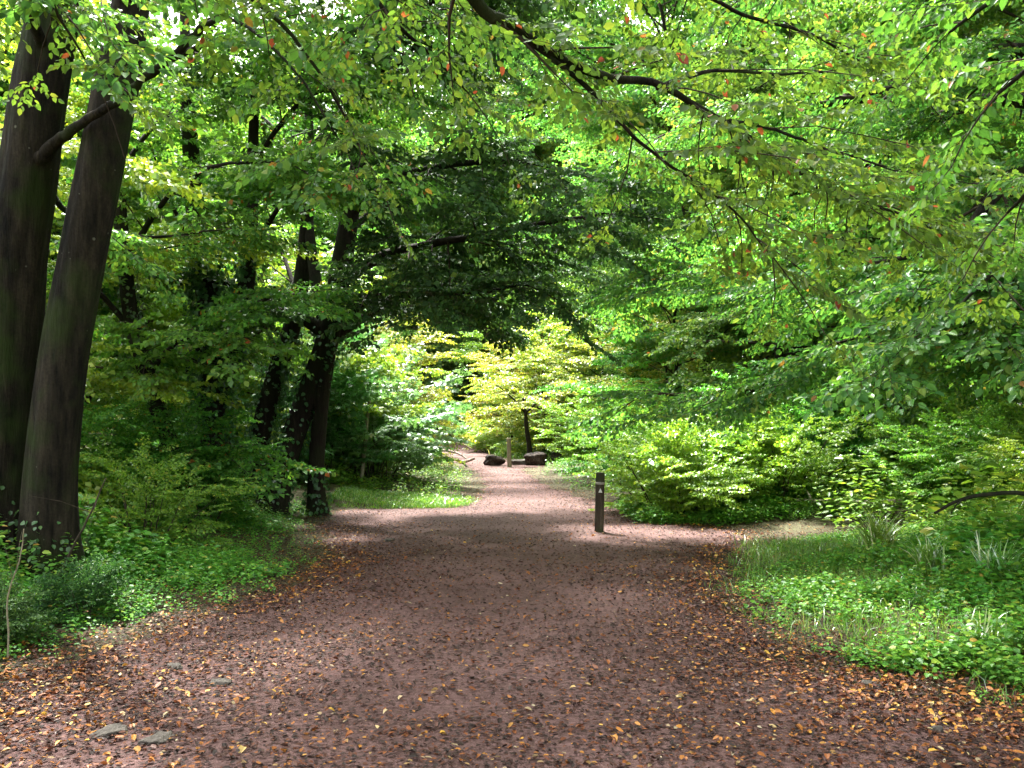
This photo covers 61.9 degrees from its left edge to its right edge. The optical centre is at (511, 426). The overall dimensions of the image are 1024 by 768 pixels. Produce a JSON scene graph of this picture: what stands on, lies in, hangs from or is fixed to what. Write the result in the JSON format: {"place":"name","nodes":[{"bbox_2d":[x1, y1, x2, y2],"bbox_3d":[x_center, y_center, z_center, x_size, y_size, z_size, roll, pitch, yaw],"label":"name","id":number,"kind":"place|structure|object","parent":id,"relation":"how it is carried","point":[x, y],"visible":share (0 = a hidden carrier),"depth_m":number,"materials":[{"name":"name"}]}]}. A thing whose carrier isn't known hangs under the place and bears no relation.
{"place":"outdoors","nodes":[
{"label":"outdoors","id":0,"kind":"place"},
{"bbox_2d":[0,436,1023,767],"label":"path","id":1,"kind":"structure","parent":0,"point":[476,592],"depth_m":5.57,"materials":[{"name":"brown soil"}]},
{"bbox_2d":[89,723,127,739],"bbox_3d":[-2.062,1.574,4.370,0.185,0.064,0.137,0,0,-40],"label":"stone","id":2,"kind":"object","parent":1,"relation":"on","point":[111,729],"visible":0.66,"depth_m":4.35,"materials":[{"name":"grey stone"}]},
{"bbox_2d":[137,731,174,744],"bbox_3d":[-1.783,1.584,4.299,0.137,0.066,0.179,0,0,10],"label":"stone","id":3,"kind":"object","parent":1,"relation":"on","point":[159,737],"visible":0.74,"depth_m":4.26,"materials":[{"name":"grey stone"}]},
{"bbox_2d":[207,678,231,686],"bbox_3d":[-1.806,1.594,5.284,0.144,0.068,0.118,0,0,0],"label":"stone","id":4,"kind":"object","parent":1,"relation":"on","point":[221,681],"visible":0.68,"depth_m":5.25,"materials":[{"name":"grey stone"}]},
{"bbox_2d":[0,460,1023,767],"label":"fallen leaves","id":5,"kind":"object","parent":1,"relation":"on","point":[1014,710],"depth_m":5.46,"materials":[{"name":"brown plant"}]},
{"bbox_2d":[0,511,1023,767],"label":"leaf drift","id":6,"kind":"object","parent":1,"relation":"on","point":[680,695],"visible":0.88,"depth_m":5.17,"materials":[{"name":"orange plant"}]},
{"bbox_2d":[0,430,1023,721],"bbox_3d":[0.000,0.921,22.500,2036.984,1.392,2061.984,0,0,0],"label":"ground","id":7,"kind":"structure","parent":0,"point":[334,504],"depth_m":9.16,"materials":[{"name":"green plant"}]},
{"bbox_2d":[5,529,23,660],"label":"sapling stem","id":8,"kind":"object","parent":7,"relation":"on","point":[8,629],"visible":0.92,"depth_m":5.80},
{"bbox_2d":[0,570,79,646],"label":"shrub","id":9,"kind":"object","parent":7,"relation":"on","point":[15,623],"visible":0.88,"depth_m":6.15,"materials":[{"name":"green plant"}]},
{"bbox_2d":[33,478,105,576],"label":"sapling stem","id":10,"kind":"object","parent":7,"relation":"on","point":[78,536],"visible":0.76,"depth_m":7.30,"materials":[{"name":"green plant"}]},
{"bbox_2d":[16,548,158,631],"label":"shrub","id":11,"kind":"object","parent":7,"relation":"on","point":[84,590],"visible":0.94,"depth_m":6.93,"materials":[{"name":"green plant"}]},
{"bbox_2d":[1,23,202,399],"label":"woodland tree","id":12,"kind":"object","parent":7,"relation":"on","point":[68,107],"visible":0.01,"depth_m":22.92,"materials":[{"name":"green plant"}]},
{"bbox_2d":[78,393,150,504],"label":"shrub","id":13,"kind":"object","parent":7,"relation":"on","point":[97,425],"visible":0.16,"depth_m":10.91,"materials":[{"name":"green plant"}]},
{"bbox_2d":[0,0,237,378],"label":"woodland tree","id":14,"kind":"object","parent":7,"relation":"on","point":[70,164],"visible":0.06,"depth_m":18.62,"materials":[{"name":"green plant"}]},
{"bbox_2d":[0,1,257,369],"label":"woodland tree","id":15,"kind":"object","parent":7,"relation":"on","point":[12,57],"depth_m":17.97,"materials":[{"name":"green plant"}]},
{"bbox_2d":[0,0,322,516],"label":"woodland tree","id":16,"kind":"object","parent":7,"relation":"on","point":[153,179],"visible":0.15,"depth_m":11.84,"materials":[{"name":"green plant"}]},
{"bbox_2d":[0,468,331,670],"bbox_3d":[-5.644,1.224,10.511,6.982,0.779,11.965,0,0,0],"label":"undergrowth","id":17,"kind":"object","parent":7,"relation":"on","point":[251,573],"visible":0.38,"depth_m":8.67,"materials":[{"name":"green plant"}]},
{"bbox_2d":[78,430,265,558],"bbox_3d":[-4.150,0.805,10.381,2.193,1.525,1.944,0,0,-23],"label":"shrub","id":18,"kind":"object","parent":7,"relation":"on","point":[152,495],"visible":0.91,"depth_m":10.11,"materials":[{"name":"green plant"}]},
{"bbox_2d":[45,166,300,479],"bbox_3d":[-8.583,-1.939,17.659,7.843,7.624,8.607,0,0,-26],"label":"woodland tree","id":19,"kind":"object","parent":7,"relation":"on","point":[151,305],"visible":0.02,"depth_m":17.46,"materials":[{"name":"green plant"}]},
{"bbox_2d":[78,385,293,508],"bbox_3d":[-5.299,0.387,12.804,3.940,2.114,3.502,0,0,-15],"label":"shrub","id":20,"kind":"object","parent":7,"relation":"on","point":[189,441],"visible":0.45,"depth_m":12.38,"materials":[{"name":"green plant"}]},
{"bbox_2d":[51,30,327,446],"bbox_3d":[-10.340,-4.756,23.434,11.865,12.167,10.670,0,0,-17],"label":"woodland tree","id":21,"kind":"object","parent":7,"relation":"on","point":[216,146],"visible":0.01,"depth_m":23.75,"materials":[{"name":"green plant"}]},
{"bbox_2d":[84,202,313,445],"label":"woodland tree","id":22,"kind":"object","parent":7,"relation":"on","point":[249,377],"visible":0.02,"depth_m":20.43,"materials":[{"name":"green plant"}]},
{"bbox_2d":[147,452,256,531],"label":"shrub","id":23,"kind":"object","parent":7,"relation":"on","point":[201,504],"visible":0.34,"depth_m":12.10,"materials":[{"name":"green plant"}]},
{"bbox_2d":[83,346,329,477],"bbox_3d":[-6.780,-0.047,17.728,4.863,2.936,5.472,0,0,10],"label":"shrub","id":24,"kind":"object","parent":7,"relation":"on","point":[109,400],"visible":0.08,"depth_m":16.98,"materials":[{"name":"green plant"}]},
{"bbox_2d":[100,31,316,376],"bbox_3d":[-12.186,-5.830,29.346,12.052,14.486,12.432,0,0,31],"label":"woodland tree","id":25,"kind":"object","parent":7,"relation":"on","point":[273,123],"visible":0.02,"depth_m":28.81,"materials":[{"name":"green plant"}]},
{"bbox_2d":[46,0,415,522],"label":"hornbeam tree","id":26,"kind":"object","parent":7,"relation":"on","point":[131,328],"visible":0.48,"depth_m":11.59,"materials":[{"name":"green plant"}]},
{"bbox_2d":[0,0,528,584],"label":"hornbeam tree","id":27,"kind":"object","parent":7,"relation":"on","point":[44,356],"visible":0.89,"depth_m":7.86,"materials":[{"name":"green plant"}]},
{"bbox_2d":[60,0,484,507],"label":"hornbeam tree","id":28,"kind":"object","parent":7,"relation":"on","point":[233,319],"visible":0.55,"depth_m":12.64,"materials":[{"name":"green plant"}]},
{"bbox_2d":[81,457,471,496],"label":"undergrowth","id":29,"kind":"object","parent":7,"relation":"on","point":[341,470],"visible":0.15,"depth_m":21.16,"materials":[{"name":"green plant"}]},
{"bbox_2d":[153,27,405,366],"bbox_3d":[-10.717,-6.973,34.474,13.955,16.773,14.394,0,0,-32],"label":"woodland tree","id":30,"kind":"object","parent":7,"relation":"on","point":[330,238],"visible":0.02,"depth_m":33.71,"materials":[{"name":"green plant"}]},
{"bbox_2d":[123,218,443,470],"bbox_3d":[-5.557,-1.737,20.164,7.825,6.930,7.130,0,0,-2],"label":"woodland tree","id":31,"kind":"object","parent":7,"relation":"on","point":[350,365],"visible":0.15,"depth_m":19.66,"materials":[{"name":"green plant"}]},
{"bbox_2d":[144,100,423,375],"bbox_3d":[-10.003,-6.091,37.362,13.086,15.248,12.686,0,0,-34],"label":"woodland tree","id":32,"kind":"object","parent":7,"relation":"on","point":[334,232],"visible":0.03,"depth_m":34.68,"materials":[{"name":"green plant"}]},
{"bbox_2d":[146,51,433,500],"bbox_3d":[-4.359,-3.274,17.130,6.769,9.924,3.870,0,0,0],"label":"hornbeam tree","id":33,"kind":"object","parent":7,"relation":"on","point":[269,399],"visible":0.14,"depth_m":16.11,"materials":[{"name":"green plant"}]},
{"bbox_2d":[179,321,465,478],"bbox_3d":[-4.621,-0.723,20.547,6.642,4.233,5.072,0,0,-21],"label":"shrub","id":34,"kind":"object","parent":7,"relation":"on","point":[337,426],"visible":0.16,"depth_m":19.57,"materials":[{"name":"green plant"}]},
{"bbox_2d":[247,323,471,467],"bbox_3d":[-5.199,-1.165,25.516,8.040,5.124,6.140,0,0,36],"label":"shrub","id":35,"kind":"object","parent":7,"relation":"on","point":[454,419],"visible":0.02,"depth_m":24.50,"materials":[{"name":"green plant"}]},
{"bbox_2d":[360,401,370,477],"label":"sapling stem","id":36,"kind":"object","parent":7,"relation":"on","point":[362,469],"visible":0.66,"depth_m":20.46,"materials":[{"name":"brown wood"}]},
{"bbox_2d":[284,332,473,480],"bbox_3d":[-3.499,-0.626,21.867,5.072,4.233,6.642,0,0,3],"label":"shrub","id":37,"kind":"object","parent":7,"relation":"on","point":[414,453],"visible":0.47,"depth_m":21.85,"materials":[{"name":"green plant"}]},
{"bbox_2d":[316,221,449,385],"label":"woodland tree","id":38,"kind":"object","parent":7,"relation":"on","point":[387,276],"visible":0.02,"depth_m":61.33,"materials":[{"name":"green plant"}]},
{"bbox_2d":[238,0,537,367],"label":"woodland tree","id":39,"kind":"object","parent":7,"relation":"on","point":[390,261],"visible":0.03,"depth_m":70.43,"materials":[{"name":"green plant"}]},
{"bbox_2d":[326,485,481,508],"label":"grass","id":40,"kind":"structure","parent":7,"relation":"on","point":[409,497],"depth_m":17.28,"materials":[{"name":"green plant"}]},
{"bbox_2d":[361,301,453,441],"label":"woodland tree","id":41,"kind":"object","parent":7,"relation":"on","point":[433,372],"visible":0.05,"depth_m":41.95,"materials":[{"name":"green plant"}]},
{"bbox_2d":[362,313,478,465],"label":"woodland tree","id":42,"kind":"object","parent":7,"relation":"on","point":[432,391],"visible":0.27,"depth_m":30.64,"materials":[{"name":"green plant"}]},
{"bbox_2d":[113,0,736,516],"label":"beech tree","id":43,"kind":"object","parent":7,"relation":"on","point":[461,290],"visible":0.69,"depth_m":13.06,"materials":[{"name":"green plant"}]},
{"bbox_2d":[379,228,484,407],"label":"woodland tree","id":44,"kind":"object","parent":7,"relation":"on","point":[450,367],"visible":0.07,"depth_m":73.74,"materials":[{"name":"green plant"}]},
{"bbox_2d":[330,34,615,432],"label":"woodland tree","id":45,"kind":"object","parent":7,"relation":"on","point":[505,91],"visible":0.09,"depth_m":68.28,"materials":[{"name":"green plant"}]},
{"bbox_2d":[456,415,518,451],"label":"shrub","id":46,"kind":"object","parent":7,"relation":"on","point":[482,439],"visible":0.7,"depth_m":45.52,"materials":[{"name":"green plant"}]},
{"bbox_2d":[483,455,504,465],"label":"log block","id":47,"kind":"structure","parent":7,"relation":"on","point":[492,460],"depth_m":34.53,"materials":[{"name":"brown wood"}]},
{"bbox_2d":[507,438,511,466],"bbox_3d":[-0.109,1.065,33.301,0.178,1.249,0.180,-1,0,0],"label":"marker post","id":48,"kind":"object","parent":7,"relation":"on","point":[509,461],"visible":0.89,"depth_m":33.23,"materials":[{"name":"wood"}]},
{"bbox_2d":[0,0,1023,376],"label":"hornbeam tree","id":49,"kind":"object","parent":7,"relation":"on","point":[856,204],"visible":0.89,"depth_m":5.11,"materials":[{"name":"green plant"}]},
{"bbox_2d":[375,12,654,371],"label":"woodland tree","id":50,"kind":"object","parent":7,"relation":"on","point":[545,155],"visible":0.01,"depth_m":74.31,"materials":[{"name":"green plant"}]},
{"bbox_2d":[458,327,572,451],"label":"woodland tree","id":51,"kind":"object","parent":7,"relation":"on","point":[489,360],"visible":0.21,"depth_m":47.61,"materials":[{"name":"green plant"}]},
{"bbox_2d":[487,410,554,451],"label":"shrub","id":52,"kind":"object","parent":7,"relation":"on","point":[533,433],"visible":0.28,"depth_m":41.34,"materials":[{"name":"green plant"}]},
{"bbox_2d":[466,373,590,452],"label":"hazel tree","id":53,"kind":"object","parent":7,"relation":"on","point":[522,407],"visible":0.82,"depth_m":36.27,"materials":[{"name":"yellow plant"}]},
{"bbox_2d":[465,334,597,453],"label":"woodland tree","id":54,"kind":"object","parent":7,"relation":"on","point":[518,396],"visible":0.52,"depth_m":40.41,"materials":[{"name":"green plant"}]},
{"bbox_2d":[485,436,580,463],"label":"grass","id":55,"kind":"structure","parent":7,"relation":"on","point":[504,454],"depth_m":41.81,"materials":[{"name":"green plant"}]},
{"bbox_2d":[524,452,546,465],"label":"log block","id":56,"kind":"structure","parent":7,"relation":"on","point":[537,458],"depth_m":34.66,"materials":[{"name":"brown wood"}]},
{"bbox_2d":[460,313,612,446],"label":"woodland tree","id":57,"kind":"object","parent":7,"relation":"on","point":[554,340],"visible":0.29,"depth_m":42.92,"materials":[{"name":"green plant"}]},
{"bbox_2d":[410,8,674,369],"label":"woodland tree","id":58,"kind":"object","parent":7,"relation":"on","point":[554,145],"visible":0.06,"depth_m":68.37,"materials":[{"name":"green plant"}]},
{"bbox_2d":[438,274,652,441],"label":"woodland tree","id":59,"kind":"object","parent":7,"relation":"on","point":[473,349],"visible":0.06,"depth_m":53.32,"materials":[{"name":"green plant"}]},
{"bbox_2d":[93,90,1023,430],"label":"distant woodland","id":60,"kind":"object","parent":7,"relation":"on","point":[459,396],"visible":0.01,"depth_m":86.10,"materials":[{"name":"green plant"}]},
{"bbox_2d":[528,384,637,461],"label":"shrub","id":61,"kind":"object","parent":7,"relation":"on","point":[565,442],"visible":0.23,"depth_m":28.93,"materials":[{"name":"green plant"}]},
{"bbox_2d":[509,299,661,451],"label":"woodland tree","id":62,"kind":"object","parent":7,"relation":"on","point":[562,376],"visible":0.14,"depth_m":39.86,"materials":[{"name":"green plant"}]},
{"bbox_2d":[594,472,604,531],"bbox_3d":[1.314,1.185,12.800,0.140,0.999,0.142,1,0,0],"label":"marker post","id":63,"kind":"object","parent":7,"relation":"on","point":[599,502],"visible":0.88,"depth_m":12.74,"materials":[{"name":"brown wood"}]},
{"bbox_2d":[515,264,686,416],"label":"woodland tree","id":64,"kind":"object","parent":7,"relation":"on","point":[581,290],"visible":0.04,"depth_m":47.19,"materials":[{"name":"green plant"}]},
{"bbox_2d":[390,0,815,409],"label":"woodland tree","id":65,"kind":"object","parent":7,"relation":"on","point":[639,92],"visible":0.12,"depth_m":31.06,"materials":[{"name":"green plant"}]},
{"bbox_2d":[506,130,752,407],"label":"woodland tree","id":66,"kind":"object","parent":7,"relation":"on","point":[628,205],"visible":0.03,"depth_m":45.24,"materials":[{"name":"green plant"}]},
{"bbox_2d":[561,309,701,457],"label":"woodland tree","id":67,"kind":"object","parent":7,"relation":"on","point":[643,373],"visible":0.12,"depth_m":35.49,"materials":[{"name":"green plant"}]},
{"bbox_2d":[555,376,712,472],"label":"shrub","id":68,"kind":"object","parent":7,"relation":"on","point":[603,466],"visible":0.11,"depth_m":23.19,"materials":[{"name":"green plant"}]},
{"bbox_2d":[564,382,716,492],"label":"shrub","id":69,"kind":"object","parent":7,"relation":"on","point":[626,431],"visible":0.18,"depth_m":18.28,"materials":[{"name":"green plant"}]},
{"bbox_2d":[550,299,739,433],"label":"woodland tree","id":70,"kind":"object","parent":7,"relation":"on","point":[608,382],"visible":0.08,"depth_m":32.96,"materials":[{"name":"green plant"}]},
{"bbox_2d":[529,212,814,466],"bbox_3d":[5.803,-2.702,28.870,9.434,8.403,8.340,0,0,-13],"label":"woodland tree","id":71,"kind":"object","parent":7,"relation":"on","point":[618,355],"visible":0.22,"depth_m":28.09,"materials":[{"name":"green plant"}]},
{"bbox_2d":[583,411,773,517],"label":"shrub","id":72,"kind":"object","parent":7,"relation":"on","point":[684,469],"visible":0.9,"depth_m":14.37,"materials":[{"name":"green plant"}]},
{"bbox_2d":[574,183,802,421],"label":"woodland tree","id":73,"kind":"object","parent":7,"relation":"on","point":[622,374],"visible":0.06,"depth_m":34.86,"materials":[{"name":"green plant"}]},
{"bbox_2d":[559,7,818,343],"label":"woodland tree","id":74,"kind":"object","parent":7,"relation":"on","point":[661,29],"visible":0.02,"depth_m":70.59,"materials":[{"name":"green plant"}]},
{"bbox_2d":[626,389,825,516],"bbox_3d":[3.611,0.442,15.528,4.570,2.352,3.091,0,0,-43],"label":"shrub","id":75,"kind":"object","parent":7,"relation":"on","point":[708,452],"visible":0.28,"depth_m":14.74,"materials":[{"name":"green plant"}]},
{"bbox_2d":[532,432,946,521],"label":"undergrowth","id":76,"kind":"object","parent":7,"relation":"on","point":[858,481],"visible":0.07,"depth_m":16.26,"materials":[{"name":"green plant"}]},
{"bbox_2d":[543,0,981,454],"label":"woodland tree","id":77,"kind":"object","parent":7,"relation":"on","point":[583,127],"visible":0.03,"depth_m":29.44,"materials":[{"name":"green plant"}]},
{"bbox_2d":[594,1,945,431],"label":"woodland tree","id":78,"kind":"object","parent":7,"relation":"on","point":[700,347],"visible":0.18,"depth_m":22.79,"materials":[{"name":"green plant"}]},
{"bbox_2d":[693,402,882,507],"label":"shrub","id":79,"kind":"object","parent":7,"relation":"on","point":[787,466],"visible":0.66,"depth_m":14.50,"materials":[{"name":"green plant"}]},
{"bbox_2d":[558,0,1023,445],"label":"hornbeam tree","id":80,"kind":"object","parent":7,"relation":"on","point":[874,342],"visible":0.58,"depth_m":9.68,"materials":[{"name":"green plant"}]},
{"bbox_2d":[614,477,987,525],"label":"undergrowth","id":81,"kind":"object","parent":7,"relation":"on","point":[774,502],"visible":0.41,"depth_m":14.03,"materials":[{"name":"green plant"}]},
{"bbox_2d":[614,1,1004,426],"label":"woodland tree","id":82,"kind":"object","parent":7,"relation":"on","point":[766,355],"visible":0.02,"depth_m":27.14,"materials":[{"name":"green plant"}]},
{"bbox_2d":[688,361,931,480],"bbox_3d":[5.440,-0.005,17.211,5.472,2.936,4.863,0,0,20],"label":"shrub","id":83,"kind":"object","parent":7,"relation":"on","point":[846,446],"visible":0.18,"depth_m":16.27,"materials":[{"name":"green plant"}]},
{"bbox_2d":[669,96,1023,482],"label":"woodland tree","id":84,"kind":"object","parent":7,"relation":"on","point":[852,277],"visible":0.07,"depth_m":16.46,"materials":[{"name":"green plant"}]},
{"bbox_2d":[695,519,1023,707],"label":"grass","id":85,"kind":"structure","parent":7,"relation":"on","point":[798,550],"depth_m":7.57,"materials":[{"name":"green plant"}]},
{"bbox_2d":[716,487,1023,711],"bbox_3d":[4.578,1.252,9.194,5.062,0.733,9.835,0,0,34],"label":"undergrowth","id":86,"kind":"object","parent":7,"relation":"on","point":[790,591],"visible":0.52,"depth_m":7.01,"materials":[{"name":"green plant"}]},
{"bbox_2d":[822,507,931,553],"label":"grass tuft","id":87,"kind":"object","parent":7,"relation":"on","point":[873,530],"visible":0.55,"depth_m":9.56,"materials":[{"name":"green plant"}]},
{"bbox_2d":[744,0,1023,442],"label":"woodland tree","id":88,"kind":"object","parent":7,"relation":"on","point":[991,15],"visible":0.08,"depth_m":15.62,"materials":[{"name":"green plant"}]},
{"bbox_2d":[753,0,1023,212],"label":"woodland tree","id":89,"kind":"object","parent":7,"relation":"on","point":[844,26],"visible":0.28,"depth_m":16.83,"materials":[{"name":"green plant"}]},
{"bbox_2d":[768,1,1023,392],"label":"woodland tree","id":90,"kind":"object","parent":7,"relation":"on","point":[964,32],"visible":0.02,"depth_m":20.95,"materials":[{"name":"green plant"}]},
{"bbox_2d":[794,427,1023,566],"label":"undergrowth","id":91,"kind":"object","parent":7,"relation":"on","point":[959,508],"visible":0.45,"depth_m":11.83,"materials":[{"name":"green plant"}]},
{"bbox_2d":[837,358,1023,479],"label":"shrub","id":92,"kind":"object","parent":7,"relation":"on","point":[950,408],"visible":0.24,"depth_m":14.46,"materials":[{"name":"green plant"}]},
{"bbox_2d":[894,534,966,577],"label":"grass tuft","id":93,"kind":"object","parent":7,"relation":"on","point":[927,556],"visible":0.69,"depth_m":8.21,"materials":[{"name":"green plant"}]},
{"bbox_2d":[842,0,1023,349],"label":"hornbeam tree","id":94,"kind":"object","parent":7,"relation":"on","point":[941,17],"visible":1,"depth_m":4.13,"materials":[{"name":"green plant"}]},
{"bbox_2d":[856,398,1022,507],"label":"shrub","id":95,"kind":"object","parent":7,"relation":"on","point":[945,457],"visible":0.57,"depth_m":12.69,"materials":[{"name":"green plant"}]},
{"bbox_2d":[932,605,1015,656],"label":"grass tuft","id":96,"kind":"object","parent":7,"relation":"on","point":[989,630],"visible":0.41,"depth_m":5.71,"materials":[{"name":"green plant"}]},
{"bbox_2d":[949,396,1023,484],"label":"shrub","id":97,"kind":"object","parent":7,"relation":"on","point":[1009,433],"visible":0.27,"depth_m":12.60,"materials":[{"name":"green plant"}]},
{"bbox_2d":[950,530,1023,588],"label":"grass tuft","id":98,"kind":"object","parent":7,"relation":"on","point":[987,558],"visible":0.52,"depth_m":7.40,"materials":[{"name":"green plant"}]},
{"bbox_2d":[973,433,1023,518],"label":"shrub","id":99,"kind":"object","parent":7,"relation":"on","point":[990,447],"visible":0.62,"depth_m":9.97,"materials":[{"name":"green plant"}]},
{"bbox_2d":[976,444,1023,511],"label":"shrub","id":100,"kind":"object","parent":7,"relation":"on","point":[986,457],"visible":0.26,"depth_m":10.69,"materials":[{"name":"green plant"}]},
{"bbox_2d":[90,0,1017,417],"label":"sky","id":101,"kind":"structure","parent":0,"point":[171,13],"materials":[{"name":"white"}]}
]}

